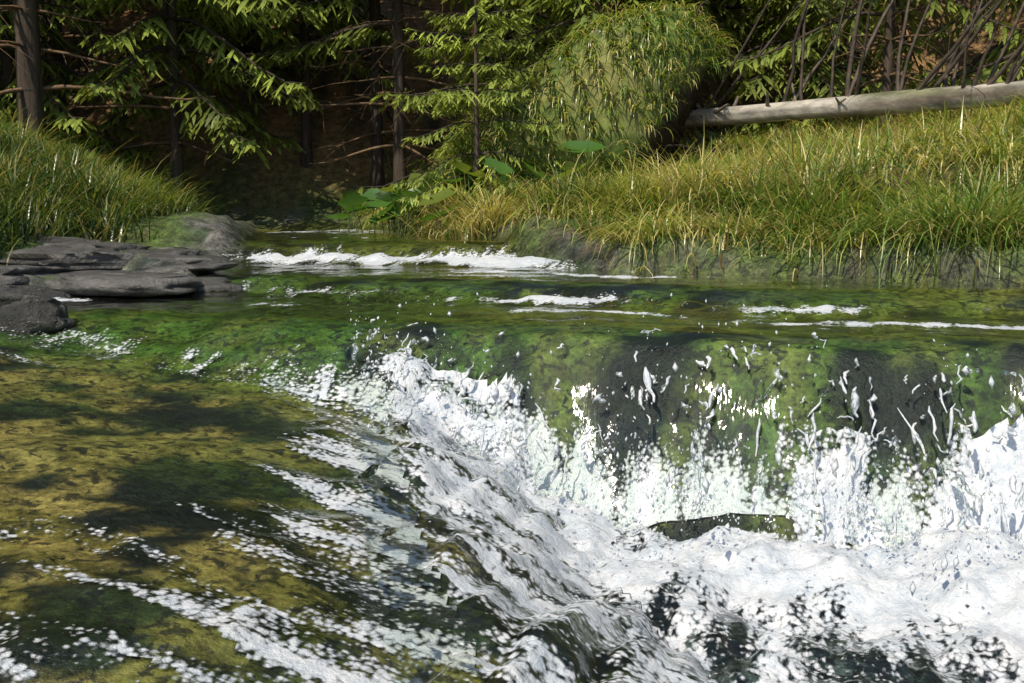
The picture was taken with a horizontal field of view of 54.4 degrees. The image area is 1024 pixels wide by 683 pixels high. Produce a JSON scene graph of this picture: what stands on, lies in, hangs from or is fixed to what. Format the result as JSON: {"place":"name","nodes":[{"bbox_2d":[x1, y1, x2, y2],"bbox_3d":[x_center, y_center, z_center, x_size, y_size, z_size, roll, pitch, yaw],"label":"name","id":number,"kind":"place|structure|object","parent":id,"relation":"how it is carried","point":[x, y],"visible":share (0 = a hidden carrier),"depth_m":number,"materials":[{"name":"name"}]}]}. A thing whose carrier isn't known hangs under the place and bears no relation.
{"place":"outdoors","nodes":[
{"label":"outdoors","id":0,"kind":"place"},
{"bbox_2d":[0,0,1023,682],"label":"ground","id":1,"kind":"structure","parent":0,"point":[142,438],"depth_m":3.67,"materials":[{"name":"green plant"}]},
{"bbox_2d":[0,0,45,93],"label":"spruce tree","id":2,"kind":"object","parent":1,"relation":"on","point":[15,68],"visible":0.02,"depth_m":16.28,"materials":[{"name":"green plant"}]},
{"bbox_2d":[0,295,76,333],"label":"stream rock","id":3,"kind":"object","parent":1,"relation":"on","point":[30,314],"visible":1,"depth_m":4.52,"materials":[{"name":"grey stone"}]},
{"bbox_2d":[0,265,76,285],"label":"rock","id":4,"kind":"object","parent":1,"relation":"on","point":[7,275],"visible":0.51,"depth_m":5.57,"materials":[{"name":"grey stone"}]},
{"bbox_2d":[0,285,96,305],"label":"rock","id":5,"kind":"object","parent":1,"relation":"on","point":[13,293],"visible":0.51,"depth_m":5.48,"materials":[{"name":"grey stone"}]},
{"bbox_2d":[26,236,101,242],"bbox_3d":[-3.212,-0.635,6.765,1.236,0.166,0.543,-1,7,-10],"label":"rock","id":6,"kind":"object","parent":1,"relation":"on","point":[57,239],"visible":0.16,"depth_m":6.72,"materials":[{"name":"grey stone"}]},
{"bbox_2d":[0,242,153,270],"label":"rock","id":7,"kind":"object","parent":1,"relation":"on","point":[79,256],"visible":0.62,"depth_m":6.00,"materials":[{"name":"grey stone"}]},
{"bbox_2d":[0,0,167,166],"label":"spruce tree","id":8,"kind":"object","parent":1,"relation":"on","point":[66,117],"visible":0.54,"depth_m":13.94,"materials":[{"name":"green plant"}]},
{"bbox_2d":[0,0,196,140],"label":"spruce tree","id":9,"kind":"object","parent":1,"relation":"on","point":[48,80],"visible":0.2,"depth_m":16.45,"materials":[{"name":"green plant"}]},
{"bbox_2d":[0,0,215,141],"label":"spruce tree","id":10,"kind":"object","parent":1,"relation":"on","point":[30,88],"visible":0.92,"depth_m":12.69,"materials":[{"name":"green plant"}]},
{"bbox_2d":[0,101,221,264],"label":"bank grass","id":11,"kind":"structure","parent":1,"relation":"on","point":[64,177],"depth_m":8.37,"materials":[{"name":"green plant"}]},
{"bbox_2d":[49,270,203,296],"bbox_3d":[-2.323,-0.337,5.799,1.174,0.141,0.607,3,7,22],"label":"rock","id":12,"kind":"object","parent":1,"relation":"on","point":[127,283],"visible":0.84,"depth_m":5.54,"materials":[{"name":"grey stone"}]},
{"bbox_2d":[42,0,323,197],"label":"spruce tree","id":13,"kind":"object","parent":1,"relation":"on","point":[173,66],"visible":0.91,"depth_m":14.12,"materials":[{"name":"green plant"}]},
{"bbox_2d":[146,248,237,271],"bbox_3d":[-2.181,-0.523,6.379,0.925,0.148,0.581,5,9,39],"label":"rock","id":14,"kind":"object","parent":1,"relation":"on","point":[193,260],"visible":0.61,"depth_m":6.19,"materials":[{"name":"grey stone"}]},
{"bbox_2d":[178,277,246,298],"bbox_3d":[-1.888,-0.318,5.952,0.656,0.126,0.389,0,7,0],"label":"rock","id":15,"kind":"object","parent":1,"relation":"on","point":[216,285],"visible":0.36,"depth_m":5.84,"materials":[{"name":"grey stone"}]},
{"bbox_2d":[0,330,486,682],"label":"water foam","id":16,"kind":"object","parent":1,"relation":"on","point":[309,668],"depth_m":2.14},
{"bbox_2d":[140,0,364,116],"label":"spruce tree","id":17,"kind":"object","parent":1,"relation":"on","point":[249,50],"visible":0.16,"depth_m":16.89,"materials":[{"name":"green plant"}]},
{"bbox_2d":[136,0,463,167],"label":"spruce tree","id":18,"kind":"object","parent":1,"relation":"on","point":[306,158],"visible":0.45,"depth_m":16.18,"materials":[{"name":"green plant"}]},
{"bbox_2d":[205,0,545,200],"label":"spruce tree","id":19,"kind":"object","parent":1,"relation":"on","point":[377,133],"visible":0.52,"depth_m":15.61,"materials":[{"name":"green plant"}]},
{"bbox_2d":[244,0,534,190],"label":"spruce tree","id":20,"kind":"object","parent":1,"relation":"on","point":[396,23],"visible":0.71,"depth_m":14.81,"materials":[{"name":"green plant"}]},
{"bbox_2d":[355,0,577,200],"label":"spruce tree","id":21,"kind":"object","parent":1,"relation":"on","point":[541,21],"visible":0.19,"depth_m":14.62,"materials":[{"name":"green plant"}]},
{"bbox_2d":[326,141,608,241],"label":"leafy plants","id":22,"kind":"object","parent":1,"relation":"on","point":[349,201],"visible":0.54,"depth_m":10.17,"materials":[{"name":"green plant"}]},
{"bbox_2d":[390,0,565,215],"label":"spruce sapling","id":23,"kind":"object","parent":1,"relation":"on","point":[450,94],"visible":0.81,"depth_m":9.85,"materials":[{"name":"green plant"}]},
{"bbox_2d":[465,3,584,119],"bbox_3d":[0.342,-5.669,16.773,3.062,5.134,2.519,-2,7,-18],"label":"spruce tree","id":24,"kind":"object","parent":1,"relation":"on","point":[500,58],"visible":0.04,"depth_m":16.85,"materials":[{"name":"green plant"}]},
{"bbox_2d":[62,0,1022,212],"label":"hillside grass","id":25,"kind":"structure","parent":1,"relation":"on","point":[386,157],"depth_m":17.31,"materials":[{"name":"green plant"}]},
{"bbox_2d":[420,0,727,214],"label":"spruce tree","id":26,"kind":"object","parent":1,"relation":"on","point":[576,24],"visible":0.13,"depth_m":12.76,"materials":[{"name":"green plant"}]},
{"bbox_2d":[449,0,726,189],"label":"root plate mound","id":27,"kind":"object","parent":1,"relation":"on","point":[630,125],"visible":0.43,"depth_m":10.12,"materials":[{"name":"green plant"}]},
{"bbox_2d":[423,0,754,193],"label":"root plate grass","id":28,"kind":"structure","parent":27,"relation":"on","point":[566,51],"depth_m":10.17,"materials":[{"name":"green plant"}]},
{"bbox_2d":[484,0,786,137],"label":"spruce tree","id":29,"kind":"object","parent":1,"relation":"on","point":[516,64],"visible":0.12,"depth_m":14.60,"materials":[{"name":"green plant"}]},
{"bbox_2d":[343,86,1023,290],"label":"bank grass","id":30,"kind":"structure","parent":1,"relation":"on","point":[752,177],"depth_m":6.62,"materials":[{"name":"green plant"}]},
{"bbox_2d":[345,319,1023,548],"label":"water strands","id":31,"kind":"object","parent":1,"relation":"on","point":[648,377],"depth_m":3.52},
{"bbox_2d":[660,0,904,133],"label":"spruce tree","id":32,"kind":"object","parent":1,"relation":"on","point":[738,5],"visible":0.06,"depth_m":16.06,"materials":[{"name":"green plant"}]},
{"bbox_2d":[708,0,914,144],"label":"spruce tree","id":33,"kind":"object","parent":1,"relation":"on","point":[812,60],"visible":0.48,"depth_m":14.19,"materials":[{"name":"green plant"}]},
{"bbox_2d":[685,0,1023,126],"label":"tree","id":34,"kind":"object","parent":1,"relation":"on","point":[899,100],"visible":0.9,"depth_m":9.92,"materials":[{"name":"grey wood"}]},
{"bbox_2d":[715,0,1023,135],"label":"young spruce tree","id":35,"kind":"object","parent":1,"relation":"on","point":[889,37],"visible":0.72,"depth_m":10.70,"materials":[{"name":"green plant"}]},
{"bbox_2d":[785,0,1023,123],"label":"spruce tree","id":36,"kind":"object","parent":1,"relation":"on","point":[995,50],"visible":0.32,"depth_m":12.94,"materials":[{"name":"green plant"}]},
{"bbox_2d":[842,0,984,51],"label":"spruce tree","id":37,"kind":"object","parent":1,"relation":"on","point":[850,42],"depth_m":17.35,"materials":[{"name":"green plant"}]},
{"bbox_2d":[0,229,1023,578],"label":"stream water","id":38,"kind":"structure","parent":0,"point":[646,513],"depth_m":4.37,"materials":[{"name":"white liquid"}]},
{"bbox_2d":[354,352,1023,682],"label":"cascade water","id":39,"kind":"structure","parent":0,"point":[883,605],"depth_m":3.01,"materials":[{"name":"white liquid"}]},
{"bbox_2d":[349,283,1023,595],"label":"water spray","id":40,"kind":"object","parent":39,"relation":"on","point":[697,500],"depth_m":3.28,"materials":[{"name":"white liquid"}]}
]}

